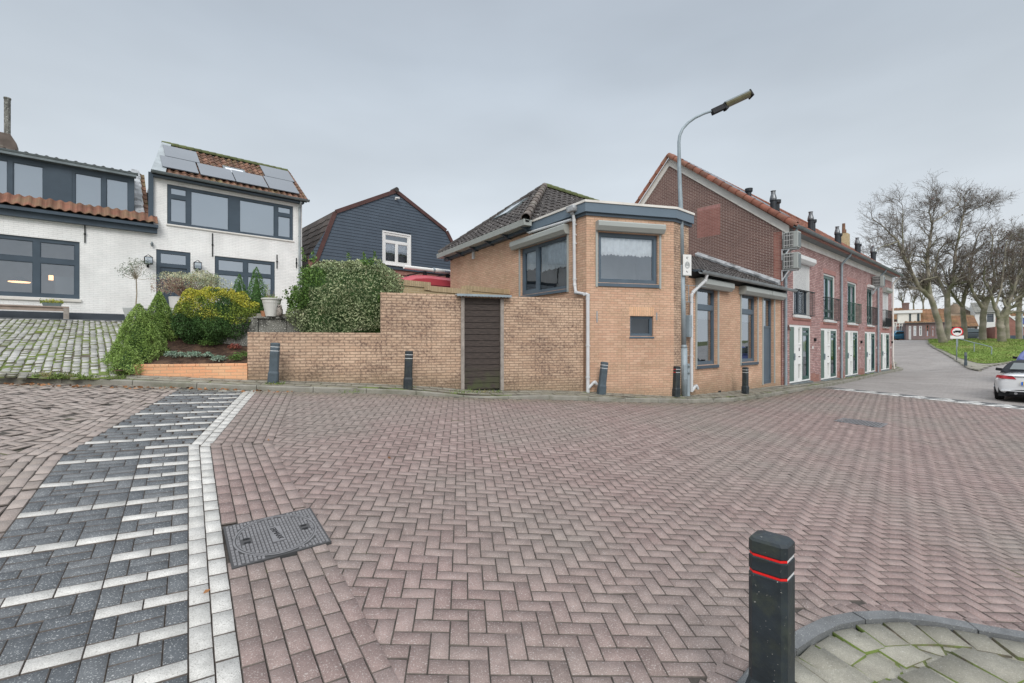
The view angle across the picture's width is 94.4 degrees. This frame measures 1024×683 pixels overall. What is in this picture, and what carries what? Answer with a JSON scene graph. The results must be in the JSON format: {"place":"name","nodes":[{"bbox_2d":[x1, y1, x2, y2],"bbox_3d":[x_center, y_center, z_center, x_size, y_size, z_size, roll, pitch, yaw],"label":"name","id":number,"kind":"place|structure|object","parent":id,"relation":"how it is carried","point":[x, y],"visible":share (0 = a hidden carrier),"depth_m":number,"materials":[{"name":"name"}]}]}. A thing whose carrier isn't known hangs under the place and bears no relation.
{"place":"outdoors","nodes":[
{"label":"outdoors","id":0,"kind":"place"},
{"bbox_2d":[0,319,121,378],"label":"cobbled slope","id":1,"kind":"structure","parent":0,"point":[81,356],"depth_m":9.97,"materials":[{"name":"stone"},{"name":"moss"}]},
{"bbox_2d":[0,318,123,321],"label":"kerb","id":2,"kind":"structure","parent":1,"relation":"on","point":[63,319],"depth_m":14.65,"materials":[{"name":"grey concrete"}]},
{"bbox_2d":[238,313,299,316],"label":"yard","id":3,"kind":"structure","parent":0,"point":[259,314],"depth_m":11.16,"materials":[{"name":"grey concrete"}]},
{"bbox_2d":[0,304,68,318],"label":"bench","id":4,"kind":"object","parent":3,"relation":"on","point":[65,310],"visible":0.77,"depth_m":14.63,"materials":[{"name":"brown wood"}]},
{"bbox_2d":[40,298,63,305],"bbox_3d":[-14.473,-1.237,14.901,0.584,0.263,0.266,0,0,-42],"label":"planter trough","id":5,"kind":"object","parent":4,"relation":"on","point":[53,302],"visible":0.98,"depth_m":14.87,"materials":[{"name":"green plant"}]},
{"bbox_2d":[0,96,157,320],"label":"white house","id":6,"kind":"structure","parent":3,"relation":"on","point":[73,234],"depth_m":16.04,"materials":[{"name":"paint"}]},
{"bbox_2d":[0,234,80,301],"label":"window","id":7,"kind":"structure","parent":6,"relation":"in","point":[31,268],"depth_m":16.66,"materials":[{"name":"grey glass"}]},
{"bbox_2d":[114,257,154,317],"bbox_3d":[-12.165,-1.703,15.286,1.017,2.086,1.015,0,0,-39],"label":"potted olive","id":8,"kind":"object","parent":3,"relation":"on","point":[134,274],"visible":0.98,"depth_m":15.26,"materials":[{"name":"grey plant"}]},
{"bbox_2d":[110,318,246,371],"bbox_3d":[-7.800,-0.060,11.400,5.400,1.260,6.000,0,0,0],"label":"planting bed","id":9,"kind":"object","parent":3,"relation":"on","point":[179,344],"visible":0.19,"depth_m":10.22,"materials":[{"name":"soil"}]},
{"bbox_2d":[106,344,145,374],"bbox_3d":[-7.338,0.388,9.088,0.635,0.664,0.652,0,0,-10],"label":"dwarf conifer","id":10,"kind":"object","parent":9,"relation":"on","point":[126,357],"visible":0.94,"depth_m":8.96,"materials":[{"name":"green plant"}]},
{"bbox_2d":[101,303,170,365],"bbox_3d":[-7.722,-0.043,9.807,1.186,1.527,1.246,0,0,-21],"label":"dwarf conifer","id":11,"kind":"object","parent":9,"relation":"on","point":[136,336],"visible":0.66,"depth_m":9.59,"materials":[{"name":"green plant"}]},
{"bbox_2d":[145,290,178,341],"bbox_3d":[-7.963,-0.421,10.690,0.920,1.482,0.880,0,0,30],"label":"dwarf conifer","id":12,"kind":"object","parent":9,"relation":"on","point":[159,317],"visible":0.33,"depth_m":10.60,"materials":[{"name":"green plant"}]},
{"bbox_2d":[169,286,259,344],"bbox_3d":[-6.852,-0.570,11.019,1.759,1.437,1.583,0,0,0],"label":"golden shrub","id":13,"kind":"object","parent":9,"relation":"on","point":[210,319],"visible":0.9,"depth_m":10.54,"materials":[{"name":"yellow plant"}]},
{"bbox_2d":[148,268,237,314],"bbox_3d":[-8.854,-1.297,13.191,2.380,1.574,1.519,0,0,0],"label":"potted shrub","id":14,"kind":"object","parent":3,"relation":"on","point":[196,278],"visible":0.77,"depth_m":12.99,"materials":[{"name":"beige plant"}]},
{"bbox_2d":[147,141,309,313],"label":"white house","id":15,"kind":"structure","parent":3,"relation":"on","point":[228,218],"depth_m":18.77,"materials":[{"name":"paint"}]},
{"bbox_2d":[160,267,186,312],"bbox_3d":[-12.537,-1.734,17.558,0.819,1.987,0.104,0,0,-42],"label":"door","id":16,"kind":"structure","parent":15,"relation":"in","point":[162,269],"depth_m":17.48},
{"bbox_2d":[166,184,293,241],"bbox_3d":[-11.040,-5.023,18.877,4.448,1.522,0.210,0,0,-42],"label":"window","id":17,"kind":"structure","parent":15,"relation":"in","point":[190,207],"depth_m":18.73,"materials":[{"name":"grey glass"}]},
{"bbox_2d":[215,256,274,298],"bbox_3d":[-10.878,-2.505,19.275,2.223,1.642,0.590,0,0,-42],"label":"window","id":18,"kind":"structure","parent":15,"relation":"in","point":[229,268],"depth_m":19.09,"materials":[{"name":"grey glass"}]},
{"bbox_2d":[229,274,249,303],"bbox_3d":[-7.108,-1.062,12.296,0.761,1.404,0.646,0,0,-31],"label":"dwarf conifer","id":19,"kind":"object","parent":3,"relation":"on","point":[239,287],"visible":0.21,"depth_m":12.26,"materials":[{"name":"green plant"}]},
{"bbox_2d":[237,267,268,312],"bbox_3d":[-6.207,-0.972,11.608,0.836,1.723,0.951,0,0,-11],"label":"dwarf conifer","id":20,"kind":"object","parent":3,"relation":"on","point":[256,296],"visible":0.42,"depth_m":11.53,"materials":[{"name":"green plant"}]},
{"bbox_2d":[218,316,300,345],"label":"concrete wall","id":21,"kind":"structure","parent":3,"relation":"on","point":[268,324],"depth_m":10.99,"materials":[{"name":"grey concrete"}]},
{"bbox_2d":[261,284,281,316],"bbox_3d":[-5.602,-0.964,11.050,0.448,0.761,0.445,0,0,0],"label":"white pot","id":22,"kind":"object","parent":21,"relation":"on","point":[270,304],"visible":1,"depth_m":10.92,"materials":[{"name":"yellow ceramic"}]},
{"bbox_2d":[282,247,404,332],"bbox_3d":[-4.037,-1.090,11.517,2.803,2.229,1.680,0,0,-15],"label":"variegated bush","id":23,"kind":"object","parent":3,"relation":"on","point":[329,296],"visible":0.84,"depth_m":11.07,"materials":[{"name":"green plant"}]},
{"bbox_2d":[302,187,452,284],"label":"gambrel house","id":24,"kind":"structure","parent":3,"relation":"on","point":[395,229],"depth_m":23.61,"materials":[{"name":"blue wood"}]},
{"bbox_2d":[384,232,409,266],"bbox_3d":[-5.915,-4.638,24.114,1.588,1.643,0.370,0,0,-42],"label":"window","id":25,"kind":"structure","parent":24,"relation":"in","point":[396,246],"depth_m":24.16,"materials":[{"name":"white paint"}]},
{"bbox_2d":[400,265,449,287],"bbox_3d":[-3.357,-1.702,20.285,5.902,2.675,1.930,0,0,-42],"label":"red parasol","id":26,"kind":"object","parent":3,"relation":"on","point":[438,281],"visible":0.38,"depth_m":19.29,"materials":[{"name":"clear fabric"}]},
{"bbox_2d":[391,280,509,294],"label":"stepped wall","id":27,"kind":"structure","parent":3,"relation":"on","point":[419,287],"depth_m":13.57,"materials":[{"name":"yellow brick"}]},
{"bbox_2d":[0,362,899,398],"bbox_3d":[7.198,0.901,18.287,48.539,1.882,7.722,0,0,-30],"label":"pavement","id":28,"kind":"structure","parent":0,"point":[738,393],"depth_m":10.76,"materials":[{"name":"grey concrete"}]},
{"bbox_2d":[267,343,279,383],"bbox_3d":[-4.740,0.487,9.446,0.188,0.928,0.172,3,-1,-17],"label":"bollard","id":29,"kind":"object","parent":28,"relation":"on","point":[273,372],"visible":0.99,"depth_m":9.38,"materials":[{"name":"grey metal"}]},
{"bbox_2d":[30,369,686,396],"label":"weeds","id":30,"kind":"object","parent":28,"relation":"on","point":[52,375],"visible":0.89,"depth_m":8.26,"materials":[{"name":"green plant"}]},
{"bbox_2d":[403,351,412,389],"bbox_3d":[-2.234,0.664,10.215,0.188,0.928,0.172,2,-1,-17],"label":"bollard","id":31,"kind":"object","parent":28,"relation":"on","point":[408,378],"visible":0.97,"depth_m":10.14,"materials":[{"name":"plastic"}]},
{"bbox_2d":[597,362,607,394],"bbox_3d":[2.252,0.966,11.778,0.188,0.928,0.172,7,-2,-14],"label":"bollard","id":32,"kind":"object","parent":28,"relation":"on","point":[601,388],"visible":0.98,"depth_m":11.71,"materials":[{"name":"grey metal"}]},
{"bbox_2d":[672,366,680,396],"bbox_3d":[4.378,1.121,12.625,0.188,0.928,0.172,3,-1,-29],"label":"bollard","id":33,"kind":"object","parent":28,"relation":"on","point":[676,390],"visible":0.97,"depth_m":12.56,"materials":[{"name":"plastic"}]},
{"bbox_2d":[677,89,753,395],"bbox_3d":[5.525,-2.627,13.030,2.042,8.426,0.480,0,0,0],"label":"street lamp","id":34,"kind":"object","parent":28,"relation":"on","point":[685,366],"visible":0.99,"depth_m":12.86,"materials":[{"name":"grey metal"}]},
{"bbox_2d":[683,254,691,275],"bbox_3d":[4.740,-2.065,12.830,0.254,0.572,0.032,0,0,-12],"label":"information sign","id":35,"kind":"object","parent":34,"relation":"attached to","point":[686,265],"visible":1,"depth_m":12.82,"materials":[{"name":"white metal"}]},
{"bbox_2d":[741,367,748,393],"bbox_3d":[7.147,1.248,14.522,0.188,0.928,0.172,1,-1,-43],"label":"bollard","id":36,"kind":"object","parent":28,"relation":"on","point":[745,381],"visible":0.98,"depth_m":14.46,"materials":[{"name":"plastic"}]},
{"bbox_2d":[0,383,902,682],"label":"road bed","id":37,"kind":"object","parent":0,"point":[2,433],"visible":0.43,"depth_m":3.64,"materials":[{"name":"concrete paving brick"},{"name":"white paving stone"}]},
{"bbox_2d":[0,382,151,462],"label":"road paving","id":38,"kind":"structure","parent":37,"relation":"on","point":[84,407],"depth_m":6.62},
{"bbox_2d":[3,382,390,592],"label":"fallen leaves","id":39,"kind":"object","parent":38,"relation":"on","point":[89,385],"visible":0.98,"depth_m":8.24,"materials":[{"name":"brown plant"}]},
{"bbox_2d":[0,387,181,539],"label":"road border","id":40,"kind":"object","parent":37,"relation":"on","point":[62,443],"visible":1,"depth_m":4.83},
{"bbox_2d":[0,388,241,682],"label":"road ramp","id":41,"kind":"structure","parent":37,"relation":"on","point":[62,628],"depth_m":3.11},
{"bbox_2d":[0,390,241,682],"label":"road marking","id":42,"kind":"object","parent":37,"relation":"on","point":[156,675],"visible":0.99,"depth_m":3.05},
{"bbox_2d":[188,390,256,682],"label":"road marking","id":43,"kind":"object","parent":37,"relation":"on","point":[201,657],"visible":0.98,"depth_m":3.03,"materials":[{"name":"white concrete"}]},
{"bbox_2d":[223,508,330,569],"bbox_3d":[-1.797,1.486,3.620,0.659,0.118,0.771,0,0,-36],"label":"manhole cover","id":44,"kind":"object","parent":37,"relation":"on","point":[285,535],"visible":1,"depth_m":3.56,"materials":[{"name":"metal"}]},
{"bbox_2d":[210,390,399,682],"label":"road border","id":45,"kind":"object","parent":37,"relation":"on","point":[239,433],"visible":1,"depth_m":2.92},
{"bbox_2d":[699,603,1023,682],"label":"road border","id":46,"kind":"object","parent":37,"relation":"on","point":[734,670],"visible":0.43,"depth_m":3.16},
{"bbox_2d":[802,631,950,682],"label":"paved traffic island","id":47,"kind":"object","parent":37,"relation":"on","point":[945,653],"visible":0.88,"depth_m":2.88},
{"bbox_2d":[745,530,794,682],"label":"bollard","id":48,"kind":"object","parent":47,"relation":"on","point":[771,609],"visible":1,"depth_m":2.15,"materials":[{"name":"plastic"}]},
{"bbox_2d":[795,622,1023,682],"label":"island paving","id":49,"kind":"structure","parent":47,"relation":"on","point":[966,665],"depth_m":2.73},
{"bbox_2d":[736,610,1023,682],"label":"kerb","id":50,"kind":"structure","parent":37,"relation":"on","point":[813,633],"depth_m":3.11,"materials":[{"name":"grey concrete"}]},
{"bbox_2d":[0,0,1023,310],"label":"sky","id":51,"kind":"structure","parent":0,"point":[466,108],"materials":[{"name":"grey"}]},
{"bbox_2d":[262,388,1023,682],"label":"road paving","id":52,"kind":"structure","parent":0,"point":[917,503],"depth_m":4.68,"materials":[{"name":"brown brick"}]},
{"bbox_2d":[834,418,887,427],"bbox_3d":[8.158,1.914,11.086,1.008,0.123,0.803,0,0,39],"label":"manhole cover","id":53,"kind":"object","parent":52,"relation":"on","point":[863,422],"visible":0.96,"depth_m":11.07,"materials":[{"name":"metal"}]},
{"bbox_2d":[795,340,1023,405],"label":"road","id":54,"kind":"structure","parent":0,"point":[928,370],"depth_m":23.30,"materials":[{"name":"grey asphalt"}]},
{"bbox_2d":[0,366,902,402],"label":"kerb","id":55,"kind":"structure","parent":54,"relation":"on","point":[128,382],"depth_m":9.82,"materials":[{"name":"concrete"}]},
{"bbox_2d":[824,387,1023,408],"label":"road ramp","id":56,"kind":"structure","parent":54,"relation":"on","point":[956,400],"depth_m":16.10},
{"bbox_2d":[833,389,1023,409],"bbox_3d":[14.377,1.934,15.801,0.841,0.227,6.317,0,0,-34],"label":"road marking","id":57,"kind":"object","parent":56,"relation":"on","point":[1005,405],"visible":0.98,"depth_m":15.76,"materials":[{"name":"white paint"}]},
{"bbox_2d":[929,343,981,370],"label":"kerb","id":58,"kind":"structure","parent":54,"relation":"on","point":[942,351],"depth_m":32.98,"materials":[{"name":"concrete"}]},
{"bbox_2d":[950,327,963,359],"bbox_3d":[30.218,0.188,32.205,0.720,2.357,0.104,0,0,22],"label":"traffic sign","id":59,"kind":"object","parent":54,"relation":"on","point":[956,332],"visible":0.99,"depth_m":32.18,"materials":[{"name":"white metal"}]},
{"bbox_2d":[967,328,978,338],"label":"parked car","id":60,"kind":"object","parent":54,"relation":"on","point":[973,333],"visible":0.23,"depth_m":71.30,"materials":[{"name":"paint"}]},
{"bbox_2d":[993,360,1023,398],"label":"parked car","id":61,"kind":"object","parent":54,"relation":"on","point":[1009,381],"visible":1,"depth_m":15.72,"materials":[{"name":"white paint"}]},
{"bbox_2d":[926,339,1013,369],"bbox_3d":[43.000,0.791,42.500,38.000,2.131,35.000,0,0,0],"label":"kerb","id":62,"kind":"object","parent":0,"point":[970,363],"visible":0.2,"depth_m":30.21,"materials":[{"name":"grey concrete"}]},
{"bbox_2d":[928,340,1023,362],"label":"grass verge","id":63,"kind":"object","parent":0,"point":[988,342],"depth_m":36.07,"materials":[{"name":"green plant"}]},
{"bbox_2d":[850,170,977,342],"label":"bare tree","id":64,"kind":"object","parent":63,"relation":"on","point":[924,283],"visible":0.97,"depth_m":41.82,"materials":[{"name":"brown plant"}]},
{"bbox_2d":[919,212,1010,339],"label":"bare tree","id":65,"kind":"object","parent":63,"relation":"on","point":[963,313],"visible":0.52,"depth_m":44.77,"materials":[{"name":"brown plant"}]},
{"bbox_2d":[915,178,1019,340],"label":"bare tree","id":66,"kind":"object","parent":63,"relation":"on","point":[955,280],"visible":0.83,"depth_m":43.79,"materials":[{"name":"brown plant"}]},
{"bbox_2d":[954,215,1022,339],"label":"bare tree","id":67,"kind":"object","parent":63,"relation":"on","point":[983,304],"visible":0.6,"depth_m":42.96,"materials":[{"name":"brown plant"}]},
{"bbox_2d":[962,219,1023,341],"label":"bare tree","id":68,"kind":"object","parent":63,"relation":"on","point":[1004,313],"visible":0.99,"depth_m":40.95,"materials":[{"name":"brown plant"}]},
{"bbox_2d":[982,221,1023,338],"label":"bare tree","id":69,"kind":"object","parent":63,"relation":"on","point":[1006,322],"visible":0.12,"depth_m":51.87,"materials":[{"name":"brown plant"}]},
{"bbox_2d":[997,214,1023,338],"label":"bare tree","id":70,"kind":"object","parent":63,"relation":"on","point":[1018,326],"visible":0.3,"depth_m":46.93,"materials":[{"name":"brown plant"}]},
{"bbox_3d":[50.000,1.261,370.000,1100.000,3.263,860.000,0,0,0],"label":"ground","id":71,"kind":"structure","parent":0,"visible":0},
{"bbox_2d":[127,363,247,380],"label":"planter wall","id":72,"kind":"structure","parent":71,"relation":"on","point":[230,370],"depth_m":9.37,"materials":[{"name":"brick"}]},
{"bbox_2d":[247,292,582,391],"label":"garden wall","id":73,"kind":"structure","parent":71,"relation":"on","point":[543,343],"depth_m":10.79,"materials":[{"name":"brick"}]},
{"bbox_2d":[454,293,511,389],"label":"plank gate","id":74,"kind":"structure","parent":73,"relation":"attached to","point":[482,343],"depth_m":11.21,"materials":[{"name":"black wood"}]},
{"bbox_2d":[436,183,797,397],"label":"corner house","id":75,"kind":"structure","parent":71,"relation":"on","point":[615,266],"depth_m":13.27,"materials":[{"name":"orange brick"}]},
{"bbox_2d":[519,236,566,296],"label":"window","id":76,"kind":"structure","parent":75,"relation":"in","point":[544,265],"depth_m":14.12,"materials":[{"name":"grey glass"}]},
{"bbox_2d":[598,232,658,287],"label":"window","id":77,"kind":"structure","parent":75,"relation":"in","point":[622,258],"depth_m":12.55,"materials":[{"name":"grey glass"}]},
{"bbox_2d":[629,316,653,337],"bbox_3d":[3.348,-0.373,12.560,0.717,0.584,0.380,0,0,-15],"label":"window","id":78,"kind":"structure","parent":75,"relation":"in","point":[639,325],"depth_m":12.72,"materials":[{"name":"grey glass"}]},
{"bbox_2d":[697,288,718,368],"bbox_3d":[5.508,-0.386,14.146,1.335,2.336,0.750,0,0,-42],"label":"window","id":79,"kind":"structure","parent":75,"relation":"in","point":[705,297],"depth_m":14.09,"materials":[{"name":"grey glass"}]},
{"bbox_2d":[742,295,758,365],"bbox_3d":[7.740,-0.386,16.137,1.349,2.336,0.750,0,0,-42],"label":"window","id":80,"kind":"structure","parent":75,"relation":"in","point":[747,301],"depth_m":16.14,"materials":[{"name":"grey glass"}]},
{"bbox_2d":[764,328,769,381],"bbox_3d":[9.124,0.487,17.078,0.893,1.970,0.092,0,0,-42],"label":"door","id":81,"kind":"structure","parent":75,"relation":"in","point":[766,330],"depth_m":17.20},
{"bbox_2d":[635,153,830,384],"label":"terrace house","id":82,"kind":"structure","parent":71,"relation":"on","point":[733,224],"depth_m":19.44,"materials":[{"name":"brick"}]},
{"bbox_2d":[781,252,800,280],"bbox_3d":[10.426,-2.786,17.715,0.384,1.020,0.578,0,0,-42],"label":"air conditioner","id":83,"kind":"object","parent":82,"relation":"attached to","point":[791,261],"visible":1,"depth_m":17.58,"materials":[{"name":"metal"}]},
{"bbox_2d":[781,231,800,259],"bbox_3d":[10.426,-3.569,17.715,0.384,1.020,0.578,0,0,-42],"label":"air conditioner","id":84,"kind":"object","parent":82,"relation":"attached to","point":[791,240],"visible":0.97,"depth_m":17.57,"materials":[{"name":"metal"}]},
{"bbox_2d":[789,327,795,381],"bbox_3d":[11.032,0.499,18.666,0.600,2.150,0.112,0,0,-42],"label":"door","id":85,"kind":"structure","parent":82,"relation":"in","point":[792,356],"depth_m":18.64,"materials":[{"name":"wood"}]},
{"bbox_2d":[794,267,805,314],"bbox_3d":[11.547,-2.096,19.619,1.800,2.000,0.600,0,0,-42],"label":"french window","id":86,"kind":"structure","parent":82,"relation":"in","point":[797,294],"depth_m":19.97,"materials":[{"name":"glass"}]},
{"bbox_2d":[802,327,808,379],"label":"side window","id":87,"kind":"structure","parent":82,"relation":"in","point":[805,331],"depth_m":19.95,"materials":[{"name":"glass"}]},
{"bbox_2d":[713,174,854,382],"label":"terrace house","id":88,"kind":"structure","parent":71,"relation":"on","point":[828,313],"depth_m":21.95,"materials":[{"name":"brick"}]},
{"bbox_2d":[821,330,825,377],"bbox_3d":[13.943,0.572,21.260,0.600,2.150,0.112,0,0,-42],"label":"door","id":89,"kind":"structure","parent":88,"relation":"in","point":[823,356],"depth_m":21.26,"materials":[{"name":"wood"}]},
{"bbox_2d":[824,275,832,318],"bbox_3d":[14.411,-2.023,22.179,1.680,2.000,0.600,0,0,-42],"label":"french window","id":90,"kind":"structure","parent":88,"relation":"in","point":[828,281],"depth_m":22.32,"materials":[{"name":"green glass"}]},
{"bbox_2d":[831,331,835,376],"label":"side window","id":91,"kind":"structure","parent":88,"relation":"in","point":[833,333],"depth_m":22.59,"materials":[{"name":"glass"}]},
{"bbox_2d":[751,194,874,377],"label":"terrace house","id":92,"kind":"structure","parent":71,"relation":"on","point":[852,304],"depth_m":24.59,"materials":[{"name":"brick"}]},
{"bbox_2d":[845,332,848,374],"bbox_3d":[16.852,0.605,23.857,0.600,2.150,0.112,0,0,-42],"label":"door","id":93,"kind":"structure","parent":92,"relation":"in","point":[846,333],"depth_m":23.86,"materials":[{"name":"wood"}]},
{"bbox_2d":[847,283,854,321],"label":"french window","id":94,"kind":"structure","parent":92,"relation":"in","point":[850,287],"depth_m":24.93,"materials":[{"name":"green glass"}]},
{"bbox_2d":[853,332,856,373],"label":"side window","id":95,"kind":"structure","parent":92,"relation":"in","point":[854,334],"depth_m":25.17,"materials":[{"name":"glass"}]},
{"bbox_2d":[780,208,890,374],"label":"terrace house","id":96,"kind":"structure","parent":71,"relation":"on","point":[870,363],"depth_m":27.05,"materials":[{"name":"brick"}]},
{"bbox_2d":[867,289,870,323],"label":"french window","id":97,"kind":"structure","parent":96,"relation":"in","point":[868,291],"depth_m":27.11,"materials":[{"name":"green glass"}]},
{"bbox_2d":[871,334,874,370],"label":"side window","id":98,"kind":"structure","parent":96,"relation":"in","point":[872,335],"depth_m":27.81,"materials":[{"name":"glass"}]},
{"bbox_2d":[871,276,884,294],"bbox_3d":[20.917,-3.221,27.081,0.384,1.020,0.578,0,0,-42],"label":"air conditioner","id":99,"kind":"object","parent":96,"relation":"attached to","point":[878,282],"visible":0.93,"depth_m":26.99,"materials":[{"name":"metal"}]},
{"bbox_2d":[794,215,903,372],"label":"terrace house","id":100,"kind":"structure","parent":71,"relation":"on","point":[886,326],"depth_m":30.00,"materials":[{"name":"brick"}]},
{"bbox_2d":[886,334,888,367],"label":"side window","id":101,"kind":"structure","parent":100,"relation":"in","point":[887,335],"depth_m":30.32,"materials":[{"name":"glass"}]},
{"bbox_2d":[893,271,907,302],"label":"bare tree","id":102,"kind":"object","parent":71,"relation":"on","point":[901,299],"visible":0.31,"depth_m":105.30,"materials":[{"name":"grey plant"}]},
{"bbox_2d":[894,303,909,339],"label":"cottage","id":103,"kind":"structure","parent":71,"relation":"on","point":[899,327],"depth_m":79.36,"materials":[{"name":"paint"}]},
{"bbox_2d":[894,308,944,339],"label":"cottage","id":104,"kind":"structure","parent":71,"relation":"on","point":[918,324],"depth_m":71.47,"materials":[{"name":"brick"}]},
{"bbox_2d":[910,274,937,308],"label":"bare tree","id":105,"kind":"object","parent":71,"relation":"on","point":[922,298],"visible":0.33,"depth_m":100.04,"materials":[{"name":"grey plant"}]},
{"bbox_2d":[951,302,969,315],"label":"gable house","id":106,"kind":"structure","parent":71,"relation":"on","point":[955,308],"depth_m":93.34,"materials":[{"name":"white paint"}]},
{"bbox_2d":[951,315,978,328],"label":"long house","id":107,"kind":"structure","parent":71,"relation":"on","point":[970,319],"depth_m":83.46,"materials":[{"name":"tile"}]},
{"bbox_2d":[969,302,1000,328],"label":"white villa","id":108,"kind":"object","parent":71,"relation":"on","point":[974,308],"visible":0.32,"depth_m":87.65,"materials":[{"name":"paint"}]},
{"bbox_2d":[986,315,1023,338],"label":"brick house","id":109,"kind":"structure","parent":71,"relation":"on","point":[991,332],"depth_m":77.83,"materials":[{"name":"red brick"}]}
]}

